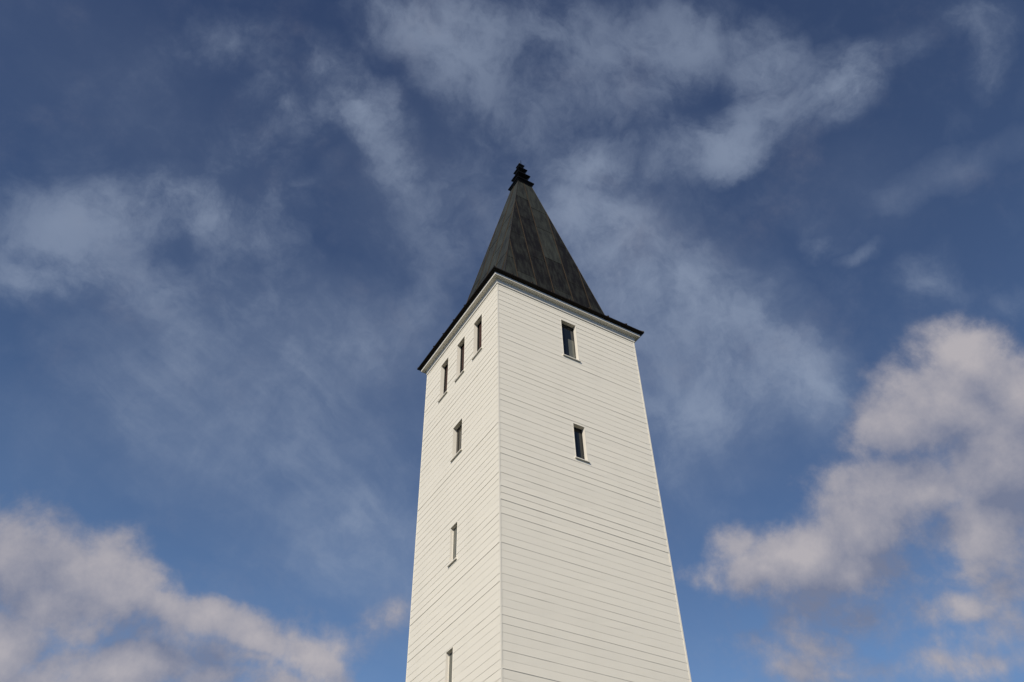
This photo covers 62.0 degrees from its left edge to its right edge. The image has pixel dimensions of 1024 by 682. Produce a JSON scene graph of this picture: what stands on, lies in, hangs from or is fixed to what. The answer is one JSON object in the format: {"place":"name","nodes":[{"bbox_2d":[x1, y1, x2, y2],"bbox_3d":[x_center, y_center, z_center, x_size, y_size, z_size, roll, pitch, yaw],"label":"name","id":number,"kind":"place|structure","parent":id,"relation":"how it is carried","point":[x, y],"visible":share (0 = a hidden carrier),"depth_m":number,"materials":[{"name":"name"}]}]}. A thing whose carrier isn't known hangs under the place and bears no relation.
{"place":"outdoors","nodes":[
{"label":"outdoors","id":0,"kind":"place"},
{"bbox_2d":[0,0,1023,681],"label":"sky","id":1,"kind":"structure","parent":0,"point":[237,236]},
{"label":"ground","id":2,"kind":"structure","parent":0,"visible":0},
{"bbox_2d":[406,163,691,681],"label":"church tower","id":3,"kind":"structure","parent":2,"relation":"on","point":[542,552],"depth_m":21.65,"materials":[{"name":"paint"}]},
{"bbox_2d":[438,357,448,402],"bbox_3d":[-2.037,1.196,26.323,0.226,1.495,0.578,22,-50,-22],"label":"window","id":4,"kind":"structure","parent":3,"relation":"in","point":[444,368],"depth_m":26.56,"materials":[{"name":"paint"}]},
{"bbox_2d":[445,647,452,681],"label":"window","id":5,"kind":"structure","parent":3,"relation":"in","point":[449,654],"depth_m":19.14,"materials":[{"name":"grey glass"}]},
{"bbox_2d":[447,521,457,566],"bbox_3d":[-1.419,5.057,21.224,0.179,1.093,0.450,22,-50,-22],"label":"window","id":6,"kind":"structure","parent":3,"relation":"in","point":[453,530],"depth_m":21.34,"materials":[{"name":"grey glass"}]},
{"bbox_2d":[450,418,461,461],"bbox_3d":[-1.453,2.736,23.532,0.222,1.156,0.625,22,-50,-22],"label":"window","id":7,"kind":"structure","parent":3,"relation":"in","point":[457,430],"depth_m":23.73,"materials":[{"name":"paint"}]},
{"bbox_2d":[454,336,464,381],"bbox_3d":[-1.490,0.541,25.676,0.226,1.499,0.570,22,-50,-22],"label":"window","id":8,"kind":"structure","parent":3,"relation":"in","point":[461,346],"depth_m":25.88,"materials":[{"name":"paint"}]},
{"bbox_2d":[471,314,481,359],"bbox_3d":[-0.947,-0.120,25.042,0.226,1.479,0.580,22,-50,-22],"label":"window","id":9,"kind":"structure","parent":3,"relation":"in","point":[477,340],"depth_m":25.26,"materials":[{"name":"paint"}]},
{"bbox_2d":[561,320,580,361],"bbox_3d":[1.681,0.020,25.307,0.613,1.525,0.222,22,-50,-22],"label":"window","id":10,"kind":"structure","parent":3,"relation":"in","point":[569,336],"depth_m":25.45,"materials":[{"name":"paint"}]},
{"bbox_2d":[573,423,589,462],"bbox_3d":[1.779,2.732,22.626,0.453,1.191,0.222,22,-50,-22],"label":"window","id":11,"kind":"structure","parent":3,"relation":"in","point":[579,431],"depth_m":22.74,"materials":[{"name":"paint"}]}
]}

